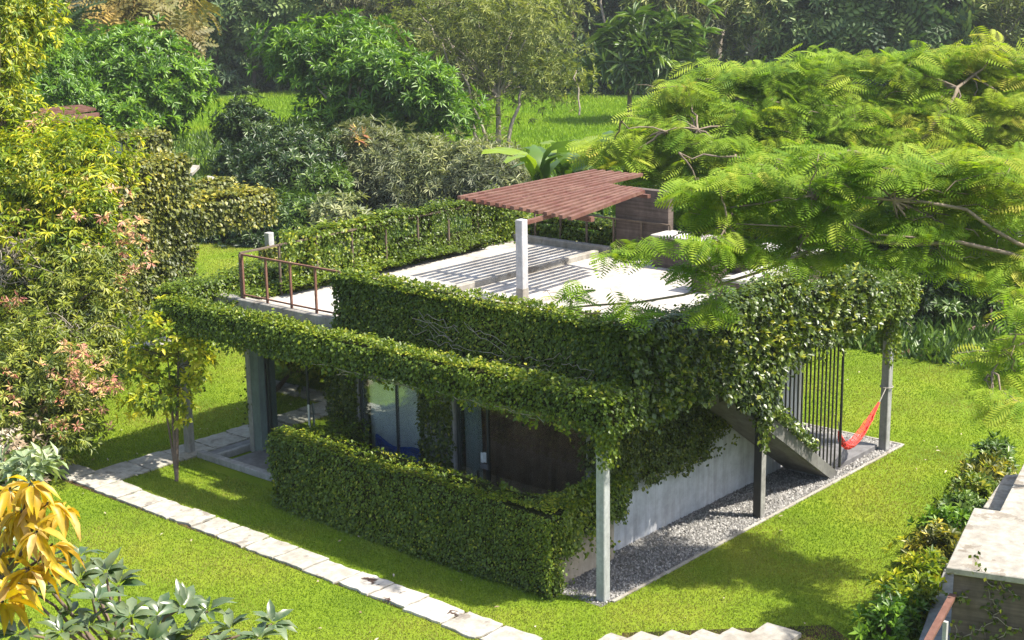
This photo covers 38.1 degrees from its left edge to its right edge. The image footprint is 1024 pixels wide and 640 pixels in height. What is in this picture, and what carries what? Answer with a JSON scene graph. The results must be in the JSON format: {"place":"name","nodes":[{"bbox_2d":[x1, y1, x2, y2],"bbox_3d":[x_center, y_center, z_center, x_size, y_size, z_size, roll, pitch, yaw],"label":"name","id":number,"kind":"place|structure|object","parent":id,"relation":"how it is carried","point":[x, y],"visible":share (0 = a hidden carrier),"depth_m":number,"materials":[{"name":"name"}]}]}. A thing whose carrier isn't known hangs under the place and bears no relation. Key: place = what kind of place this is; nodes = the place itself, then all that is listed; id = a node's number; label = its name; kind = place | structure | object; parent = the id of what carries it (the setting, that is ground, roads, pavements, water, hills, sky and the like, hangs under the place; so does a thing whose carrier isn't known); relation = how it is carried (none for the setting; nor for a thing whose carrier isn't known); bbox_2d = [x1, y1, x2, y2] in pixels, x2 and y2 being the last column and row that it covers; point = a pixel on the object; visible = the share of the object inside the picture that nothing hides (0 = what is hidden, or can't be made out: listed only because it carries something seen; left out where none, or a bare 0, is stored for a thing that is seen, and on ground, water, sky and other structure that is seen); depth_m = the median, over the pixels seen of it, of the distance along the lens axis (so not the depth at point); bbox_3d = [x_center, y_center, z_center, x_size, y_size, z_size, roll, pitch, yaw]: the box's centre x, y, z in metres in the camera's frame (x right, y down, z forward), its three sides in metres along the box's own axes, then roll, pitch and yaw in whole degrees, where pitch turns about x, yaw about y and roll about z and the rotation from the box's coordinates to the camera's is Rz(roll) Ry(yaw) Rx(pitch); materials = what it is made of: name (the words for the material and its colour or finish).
{"place":"outdoors","nodes":[
{"label":"outdoors","id":0,"kind":"place"},
{"bbox_2d":[31,105,99,144],"bbox_3d":[-16.668,-7.006,55.831,4.906,1.839,2.468,53,55,73],"label":"slatted canopy","id":1,"kind":"object","parent":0,"point":[80,108],"visible":0.39,"depth_m":55.93,"materials":[{"name":"wood"}]},
{"bbox_2d":[93,425,249,480],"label":"side path","id":2,"kind":"structure","parent":0,"point":[124,470],"depth_m":32.23,"materials":[{"name":"stone"}]},
{"bbox_2d":[44,460,542,639],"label":"path","id":3,"kind":"structure","parent":0,"point":[436,611],"depth_m":26.57,"materials":[{"name":"stone"}]},
{"bbox_2d":[188,98,821,146],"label":"rice field","id":4,"kind":"structure","parent":0,"point":[536,122],"depth_m":99.88,"materials":[{"name":"green plant"}]},
{"bbox_2d":[30,0,113,40],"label":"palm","id":5,"kind":"object","parent":4,"relation":"on","point":[76,18],"visible":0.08,"depth_m":83.73,"materials":[{"name":"green plant"}]},
{"bbox_2d":[52,12,222,151],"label":"frangipani tree","id":6,"kind":"object","parent":4,"relation":"on","point":[159,79],"visible":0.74,"depth_m":69.42,"materials":[{"name":"green plant"}]},
{"bbox_2d":[55,0,223,62],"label":"feather leaf tree","id":7,"kind":"object","parent":4,"relation":"on","point":[182,18],"visible":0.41,"depth_m":89.78,"materials":[{"name":"beige plant"}]},
{"bbox_2d":[243,6,493,142],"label":"rosette tree","id":8,"kind":"object","parent":4,"relation":"on","point":[334,62],"visible":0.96,"depth_m":71.43,"materials":[{"name":"green plant"}]},
{"bbox_2d":[318,113,422,208],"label":"willowy shrub","id":9,"kind":"object","parent":4,"relation":"on","point":[354,158],"visible":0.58,"depth_m":62.79,"materials":[{"name":"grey plant"}]},
{"bbox_2d":[350,120,470,215],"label":"willowy shrub","id":10,"kind":"object","parent":4,"relation":"on","point":[399,177],"visible":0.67,"depth_m":61.87,"materials":[{"name":"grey plant"}]},
{"bbox_2d":[387,125,532,217],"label":"willowy shrub","id":11,"kind":"object","parent":4,"relation":"on","point":[484,171],"visible":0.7,"depth_m":61.36,"materials":[{"name":"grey plant"}]},
{"bbox_2d":[357,0,633,146],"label":"airy tree","id":12,"kind":"object","parent":4,"relation":"on","point":[502,40],"visible":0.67,"depth_m":79.30,"materials":[{"name":"green plant"}]},
{"bbox_2d":[579,0,675,120],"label":"dragon tree","id":13,"kind":"object","parent":4,"relation":"on","point":[616,46],"visible":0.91,"depth_m":95.05,"materials":[{"name":"green plant"}]},
{"bbox_2d":[629,0,725,99],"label":"dragon tree","id":14,"kind":"object","parent":4,"relation":"on","point":[671,28],"visible":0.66,"depth_m":95.45,"materials":[{"name":"green plant"}]},
{"bbox_2d":[0,238,1023,639],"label":"lawn","id":15,"kind":"structure","parent":0,"point":[250,479],"depth_m":26.92,"materials":[{"name":"green plant"}]},
{"bbox_2d":[0,413,62,486],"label":"dry shrub","id":16,"kind":"object","parent":15,"relation":"on","point":[15,445],"visible":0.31,"depth_m":30.18,"materials":[{"name":"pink plant"}]},
{"bbox_2d":[0,440,69,505],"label":"shrub","id":17,"kind":"object","parent":15,"relation":"on","point":[36,462],"visible":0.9,"depth_m":25.93,"materials":[{"name":"green plant"}]},
{"bbox_2d":[0,475,85,635],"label":"shrub","id":18,"kind":"object","parent":15,"relation":"on","point":[17,523],"visible":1,"depth_m":5.98,"materials":[{"name":"yellow plant"}]},
{"bbox_2d":[0,296,125,469],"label":"flowering shrub","id":19,"kind":"object","parent":15,"relation":"on","point":[55,391],"visible":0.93,"depth_m":30.71,"materials":[{"name":"green plant"}]},
{"bbox_2d":[0,0,157,323],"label":"garden tree","id":20,"kind":"object","parent":15,"relation":"on","point":[59,196],"visible":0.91,"depth_m":34.13,"materials":[{"name":"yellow plant"}]},
{"bbox_2d":[0,192,160,408],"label":"garden tree","id":21,"kind":"object","parent":15,"relation":"on","point":[99,329],"visible":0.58,"depth_m":32.86,"materials":[{"name":"green plant"}]},
{"bbox_2d":[0,527,297,639],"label":"broad leaf shrub","id":22,"kind":"object","parent":15,"relation":"on","point":[193,611],"visible":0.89,"depth_m":6.10,"materials":[{"name":"green plant"}]},
{"bbox_2d":[111,285,219,480],"bbox_3d":[-7.196,1.283,31.087,2.278,3.914,2.563,-2,14,-6],"label":"sapling","id":23,"kind":"object","parent":15,"relation":"on","point":[185,349],"visible":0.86,"depth_m":30.74,"materials":[{"name":"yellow plant"}]},
{"bbox_2d":[68,140,273,329],"bbox_3d":[-9.772,-2.875,45.580,5.314,5.225,15.106,-2,14,-5],"label":"villa","id":24,"kind":"object","parent":15,"relation":"on","point":[268,236],"visible":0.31,"depth_m":42.13,"materials":[{"name":"concrete"}]},
{"bbox_2d":[51,122,283,323],"bbox_3d":[-10.994,-3.156,42.609,8.126,4.496,7.423,11,18,40],"label":"ivy","id":25,"kind":"object","parent":24,"relation":"on","point":[166,202],"visible":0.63,"depth_m":39.98,"materials":[{"name":"green plant"}]},
{"bbox_2d":[179,186,893,601],"bbox_3d":[0.310,0.434,31.679,12.150,5.070,10.920,11,18,40],"label":"villa","id":26,"kind":"object","parent":15,"relation":"on","point":[493,446],"visible":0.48,"depth_m":30.18,"materials":[{"name":"concrete"}]},
{"bbox_2d":[265,350,332,446],"bbox_3d":[-4.508,1.497,31.450,2.100,2.980,0.120,11,18,40],"label":"window","id":27,"kind":"structure","parent":26,"relation":"in","point":[295,394],"depth_m":31.60,"materials":[{"name":"clear glass"}]},
{"bbox_2d":[150,183,526,304],"bbox_3d":[-3.486,-1.799,34.680,2.204,2.151,10.834,11,18,40],"label":"ivy","id":28,"kind":"object","parent":26,"relation":"attached to","point":[370,251],"visible":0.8,"depth_m":33.81,"materials":[{"name":"green plant"}]},
{"bbox_2d":[173,340,595,475],"bbox_3d":[-2.670,1.924,29.625,10.914,3.279,1.342,8,16,34],"label":"ivy","id":29,"kind":"object","parent":26,"relation":"attached to","point":[343,401],"visible":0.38,"depth_m":28.89,"materials":[{"name":"green plant"}]},
{"bbox_2d":[359,370,420,461],"bbox_3d":[-2.404,1.886,29.706,1.760,2.980,0.070,11,18,40],"label":"window","id":30,"kind":"structure","parent":26,"relation":"in","point":[390,415],"depth_m":29.76,"materials":[{"name":"clear glass"}]},
{"bbox_2d":[152,291,656,473],"bbox_3d":[-2.930,0.837,27.536,12.660,1.720,1.736,9,17,35],"label":"ivy","id":31,"kind":"object","parent":26,"relation":"attached to","point":[480,380],"visible":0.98,"depth_m":25.98,"materials":[{"name":"green plant"}]},
{"bbox_2d":[263,417,634,601],"bbox_3d":[-1.369,3.177,27.587,7.411,1.948,2.642,11,18,40],"label":"ivy","id":32,"kind":"object","parent":26,"relation":"attached to","point":[340,475],"visible":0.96,"depth_m":26.26,"materials":[{"name":"green plant"}]},
{"bbox_2d":[328,266,648,387],"bbox_3d":[-0.650,0.120,26.889,7.640,1.441,0.905,11,18,40],"label":"ivy","id":33,"kind":"object","parent":26,"relation":"attached to","point":[531,334],"visible":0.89,"depth_m":26.61,"materials":[{"name":"green plant"}]},
{"bbox_2d":[456,395,585,495],"bbox_3d":[0.116,2.382,27.493,3.160,2.980,0.200,11,18,40],"label":"glass door","id":34,"kind":"structure","parent":26,"relation":"in","point":[491,446],"depth_m":27.65,"materials":[{"name":"clear glass"}]},
{"bbox_2d":[488,206,615,246],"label":"ivy","id":35,"kind":"object","parent":26,"relation":"attached to","point":[604,237],"visible":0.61,"depth_m":37.18,"materials":[{"name":"green plant"}]},
{"bbox_2d":[457,169,650,300],"bbox_3d":[1.418,-2.070,33.960,3.306,1.985,5.970,11,18,40],"label":"pergola","id":36,"kind":"object","parent":26,"relation":"on","point":[581,195],"visible":0.94,"depth_m":33.02,"materials":[{"name":"wood"}]},
{"bbox_2d":[610,401,739,498],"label":"ivy","id":37,"kind":"object","parent":26,"relation":"attached to","point":[681,440],"visible":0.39,"depth_m":27.25,"materials":[{"name":"green plant"}]},
{"bbox_2d":[613,262,886,454],"bbox_3d":[4.678,1.051,27.433,1.239,4.142,8.463,11,18,40],"label":"ivy","id":38,"kind":"object","parent":26,"relation":"attached to","point":[775,316],"visible":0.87,"depth_m":26.74,"materials":[{"name":"green plant"}]},
{"bbox_2d":[621,236,926,368],"bbox_3d":[5.237,-0.433,33.127,7.968,2.251,2.656,11,18,40],"label":"ivy","id":39,"kind":"object","parent":26,"relation":"attached to","point":[899,290],"visible":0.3,"depth_m":31.12,"materials":[{"name":"green plant"}]},
{"bbox_2d":[837,385,893,449],"bbox_3d":[7.398,2.072,31.066,0.294,0.967,2.297,10,17,37],"label":"hammock","id":40,"kind":"object","parent":26,"relation":"hanging from","point":[849,446],"visible":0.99,"depth_m":31.03,"materials":[{"name":"red fabric"}]},
{"bbox_2d":[598,622,848,639],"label":"stepping path","id":41,"kind":"structure","parent":15,"relation":"on","point":[767,631],"depth_m":23.27,"materials":[{"name":"grey stone"}]},
{"bbox_2d":[560,424,899,606],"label":"gravel","id":42,"kind":"structure","parent":15,"relation":"on","point":[651,563],"depth_m":27.70,"materials":[{"name":"grey gravel"}]},
{"bbox_2d":[612,444,904,602],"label":"kerb","id":43,"kind":"structure","parent":15,"relation":"on","point":[646,583],"depth_m":27.61,"materials":[{"name":"concrete"}]},
{"bbox_2d":[540,130,1023,432],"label":"feathery tree","id":44,"kind":"object","parent":15,"relation":"on","point":[828,189],"visible":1,"depth_m":23.52,"materials":[{"name":"green plant"}]},
{"bbox_2d":[848,583,933,639],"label":"bedding shrub","id":45,"kind":"object","parent":15,"relation":"on","point":[898,614],"visible":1,"depth_m":23.03,"materials":[{"name":"green plant"}]},
{"bbox_2d":[863,561,948,626],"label":"bedding shrub","id":46,"kind":"object","parent":15,"relation":"on","point":[903,583],"visible":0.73,"depth_m":23.96,"materials":[{"name":"green plant"}]},
{"bbox_2d":[880,531,948,586],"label":"bedding shrub","id":47,"kind":"object","parent":15,"relation":"on","point":[932,558],"visible":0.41,"depth_m":24.90,"materials":[{"name":"yellow plant"}]},
{"bbox_2d":[894,517,964,565],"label":"bedding shrub","id":48,"kind":"object","parent":15,"relation":"on","point":[939,534],"visible":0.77,"depth_m":25.84,"materials":[{"name":"green plant"}]},
{"bbox_2d":[906,503,973,547],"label":"bedding shrub","id":49,"kind":"object","parent":15,"relation":"on","point":[946,516],"visible":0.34,"depth_m":26.91,"materials":[{"name":"green plant"}]},
{"bbox_2d":[935,487,985,523],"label":"bedding shrub","id":50,"kind":"object","parent":15,"relation":"on","point":[965,497],"visible":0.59,"depth_m":27.68,"materials":[{"name":"green plant"}]},
{"bbox_2d":[932,460,998,506],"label":"bedding shrub","id":51,"kind":"object","parent":15,"relation":"on","point":[981,485],"visible":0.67,"depth_m":28.57,"materials":[{"name":"green plant"}]},
{"bbox_2d":[919,464,1023,639],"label":"outbuilding","id":52,"kind":"structure","parent":15,"relation":"on","point":[993,533],"depth_m":21.62,"materials":[{"name":"concrete"}]},
{"bbox_2d":[945,551,1021,639],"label":"creeper","id":53,"kind":"object","parent":52,"relation":"attached to","point":[959,598],"visible":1,"depth_m":21.31,"materials":[{"name":"green plant"}]},
{"bbox_2d":[954,449,1017,482],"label":"bedding shrub","id":54,"kind":"object","parent":15,"relation":"on","point":[995,468],"visible":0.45,"depth_m":29.67,"materials":[{"name":"yellow plant"}]},
{"bbox_2d":[964,430,1020,472],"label":"bedding shrub","id":55,"kind":"object","parent":15,"relation":"on","point":[987,445],"visible":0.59,"depth_m":30.54,"materials":[{"name":"green plant"}]},
{"bbox_2d":[22,84,1022,371],"bbox_3d":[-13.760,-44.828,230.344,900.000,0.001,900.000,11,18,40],"label":"ground","id":56,"kind":"structure","parent":0,"point":[266,90],"depth_m":117.33,"materials":[{"name":"green plant"}]},
{"bbox_2d":[1,23,120,154],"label":"mango tree","id":57,"kind":"object","parent":56,"relation":"on","point":[57,80],"visible":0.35,"depth_m":64.50,"materials":[{"name":"green plant"}]},
{"bbox_2d":[193,184,243,243],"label":"bush","id":58,"kind":"object","parent":56,"relation":"on","point":[207,239],"visible":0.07,"depth_m":57.05,"materials":[{"name":"green plant"}]},
{"bbox_2d":[191,0,255,67],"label":"forest tree","id":59,"kind":"object","parent":56,"relation":"on","point":[215,57],"visible":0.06,"depth_m":124.51,"materials":[{"name":"green plant"}]},
{"bbox_2d":[203,59,264,94],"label":"forest bush","id":60,"kind":"object","parent":56,"relation":"on","point":[227,80],"visible":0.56,"depth_m":123.78,"materials":[{"name":"green plant"}]},
{"bbox_2d":[206,85,291,183],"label":"bush","id":61,"kind":"object","parent":56,"relation":"on","point":[247,128],"visible":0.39,"depth_m":64.99,"materials":[{"name":"green plant"}]},
{"bbox_2d":[214,201,293,247],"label":"bush","id":62,"kind":"object","parent":56,"relation":"on","point":[245,238],"visible":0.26,"depth_m":56.18,"materials":[{"name":"green plant"}]},
{"bbox_2d":[201,0,313,91],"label":"forest tree","id":63,"kind":"object","parent":56,"relation":"on","point":[238,32],"visible":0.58,"depth_m":122.72,"materials":[{"name":"green plant"}]},
{"bbox_2d":[243,61,288,89],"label":"forest bush","id":64,"kind":"object","parent":56,"relation":"on","point":[272,84],"visible":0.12,"depth_m":128.30,"materials":[{"name":"green plant"}]},
{"bbox_2d":[228,115,358,205],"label":"bush","id":65,"kind":"object","parent":56,"relation":"on","point":[289,147],"visible":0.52,"depth_m":60.35,"materials":[{"name":"green plant"}]},
{"bbox_2d":[258,184,330,240],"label":"bush","id":66,"kind":"object","parent":56,"relation":"on","point":[296,204],"visible":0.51,"depth_m":56.07,"materials":[{"name":"green plant"}]},
{"bbox_2d":[241,0,357,76],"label":"forest tree","id":67,"kind":"object","parent":56,"relation":"on","point":[292,9],"visible":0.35,"depth_m":121.32,"materials":[{"name":"green plant"}]},
{"bbox_2d":[289,158,355,203],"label":"bush","id":68,"kind":"object","parent":56,"relation":"on","point":[333,176],"visible":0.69,"depth_m":59.35,"materials":[{"name":"green plant"}]},
{"bbox_2d":[303,188,371,248],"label":"bush","id":69,"kind":"object","parent":56,"relation":"on","point":[331,207],"visible":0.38,"depth_m":55.24,"materials":[{"name":"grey plant"}]},
{"bbox_2d":[306,0,408,42],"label":"forest tree","id":70,"kind":"object","parent":56,"relation":"on","point":[370,7],"visible":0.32,"depth_m":120.85,"materials":[{"name":"green plant"}]},
{"bbox_2d":[378,0,477,59],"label":"forest tree","id":71,"kind":"object","parent":56,"relation":"on","point":[409,3],"visible":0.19,"depth_m":119.71,"materials":[{"name":"green plant"}]},
{"bbox_2d":[444,0,525,87],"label":"forest tree","id":72,"kind":"object","parent":56,"relation":"on","point":[502,11],"visible":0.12,"depth_m":119.90,"materials":[{"name":"green plant"}]},
{"bbox_2d":[8,87,990,237],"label":"rice plants","id":73,"kind":"object","parent":56,"relation":"on","point":[609,105],"visible":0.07,"depth_m":100.35,"materials":[{"name":"green plant"}]},
{"bbox_2d":[8,127,1023,377],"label":"ground cover","id":74,"kind":"object","parent":56,"relation":"on","point":[920,337],"visible":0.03,"depth_m":41.25,"materials":[{"name":"green plant"}]},
{"bbox_2d":[482,139,583,225],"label":"banana plant","id":75,"kind":"object","parent":56,"relation":"on","point":[536,160],"visible":0.72,"depth_m":46.68,"materials":[{"name":"green plant"}]},
{"bbox_2d":[501,45,593,94],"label":"forest bush","id":76,"kind":"object","parent":56,"relation":"on","point":[546,84],"visible":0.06,"depth_m":118.64,"materials":[{"name":"green plant"}]},
{"bbox_2d":[511,0,599,68],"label":"forest tree","id":77,"kind":"object","parent":56,"relation":"on","point":[572,8],"visible":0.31,"depth_m":118.87,"materials":[{"name":"green plant"}]},
{"bbox_2d":[510,135,610,229],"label":"banana plant","id":78,"kind":"object","parent":56,"relation":"on","point":[560,171],"visible":0.28,"depth_m":48.85,"materials":[{"name":"green plant"}]},
{"bbox_2d":[558,30,596,53],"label":"forest bush","id":79,"kind":"object","parent":56,"relation":"on","point":[583,40],"visible":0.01,"depth_m":128.41,"materials":[{"name":"green plant"}]},
{"bbox_2d":[540,0,619,42],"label":"forest tree","id":80,"kind":"object","parent":56,"relation":"on","point":[582,18],"visible":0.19,"depth_m":134.35,"materials":[{"name":"green plant"}]},
{"bbox_2d":[548,131,614,231],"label":"banana plant","id":81,"kind":"object","parent":56,"relation":"on","point":[605,168],"visible":0.13,"depth_m":48.15,"materials":[{"name":"green plant"}]},
{"bbox_2d":[558,45,646,96],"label":"forest bush","id":82,"kind":"object","parent":56,"relation":"on","point":[603,88],"visible":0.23,"depth_m":117.55,"materials":[{"name":"green plant"}]},
{"bbox_2d":[208,2,1004,59],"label":"forest","id":83,"kind":"object","parent":56,"relation":"on","point":[590,25],"visible":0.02,"depth_m":144.31,"materials":[{"name":"green plant"}]},
{"bbox_2d":[574,0,658,35],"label":"forest tree","id":84,"kind":"object","parent":56,"relation":"on","point":[614,4],"visible":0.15,"depth_m":132.40,"materials":[{"name":"green plant"}]},
{"bbox_2d":[585,0,700,68],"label":"forest tree","id":85,"kind":"object","parent":56,"relation":"on","point":[630,3],"visible":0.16,"depth_m":116.67,"materials":[{"name":"green plant"}]},
{"bbox_2d":[620,50,728,96],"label":"forest bush","id":86,"kind":"object","parent":56,"relation":"on","point":[686,66],"visible":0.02,"depth_m":116.92,"materials":[{"name":"green plant"}]},
{"bbox_2d":[646,0,741,60],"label":"forest tree","id":87,"kind":"object","parent":56,"relation":"on","point":[702,16],"visible":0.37,"depth_m":116.57,"materials":[{"name":"green plant"}]},
{"bbox_2d":[702,0,747,56],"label":"forest tree","id":88,"kind":"object","parent":56,"relation":"on","point":[726,38],"visible":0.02,"depth_m":133.18,"materials":[{"name":"green plant"}]},
{"bbox_2d":[704,0,790,67],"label":"forest tree","id":89,"kind":"object","parent":56,"relation":"on","point":[746,28],"visible":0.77,"depth_m":116.46,"materials":[{"name":"green plant"}]},
{"bbox_2d":[716,42,842,93],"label":"forest bush","id":90,"kind":"object","parent":56,"relation":"on","point":[773,53],"visible":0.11,"depth_m":115.97,"materials":[{"name":"green plant"}]},
{"bbox_2d":[730,0,855,65],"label":"forest tree","id":91,"kind":"object","parent":56,"relation":"on","point":[789,19],"visible":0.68,"depth_m":114.77,"materials":[{"name":"green plant"}]},
{"bbox_2d":[566,25,1023,270],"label":"feathery tree","id":92,"kind":"object","parent":56,"relation":"on","point":[923,114],"visible":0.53,"depth_m":44.72,"materials":[{"name":"green plant"}]},
{"bbox_2d":[802,0,924,86],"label":"forest tree","id":93,"kind":"object","parent":56,"relation":"on","point":[852,26],"visible":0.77,"depth_m":112.49,"materials":[{"name":"green plant"}]},
{"bbox_2d":[824,228,919,272],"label":"bush","id":94,"kind":"object","parent":56,"relation":"on","point":[884,247],"visible":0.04,"depth_m":45.35,"materials":[{"name":"green plant"}]},
{"bbox_2d":[899,267,953,332],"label":"bush","id":95,"kind":"object","parent":56,"relation":"on","point":[919,312],"visible":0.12,"depth_m":42.35,"materials":[{"name":"green plant"}]},
{"bbox_2d":[867,0,1000,55],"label":"forest tree","id":96,"kind":"object","parent":56,"relation":"on","point":[936,16],"visible":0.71,"depth_m":112.27,"materials":[{"name":"green plant"}]},
{"bbox_2d":[895,246,976,286],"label":"bush","id":97,"kind":"object","parent":56,"relation":"on","point":[918,273],"visible":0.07,"depth_m":45.23,"materials":[{"name":"green plant"}]},
{"bbox_2d":[918,267,992,327],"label":"bush","id":98,"kind":"object","parent":56,"relation":"on","point":[953,302],"visible":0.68,"depth_m":42.71,"materials":[{"name":"green plant"}]},
{"bbox_2d":[926,0,1023,61],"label":"forest tree","id":99,"kind":"object","parent":56,"relation":"on","point":[1002,17],"visible":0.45,"depth_m":112.83,"materials":[{"name":"green plant"}]},
{"bbox_2d":[964,265,1023,334],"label":"bush","id":100,"kind":"object","parent":56,"relation":"on","point":[993,303],"visible":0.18,"depth_m":42.38,"materials":[{"name":"green plant"}]},
{"bbox_2d":[977,0,1023,50],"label":"forest tree","id":101,"kind":"object","parent":56,"relation":"on","point":[1014,30],"visible":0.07,"depth_m":124.63,"materials":[{"name":"green plant"}]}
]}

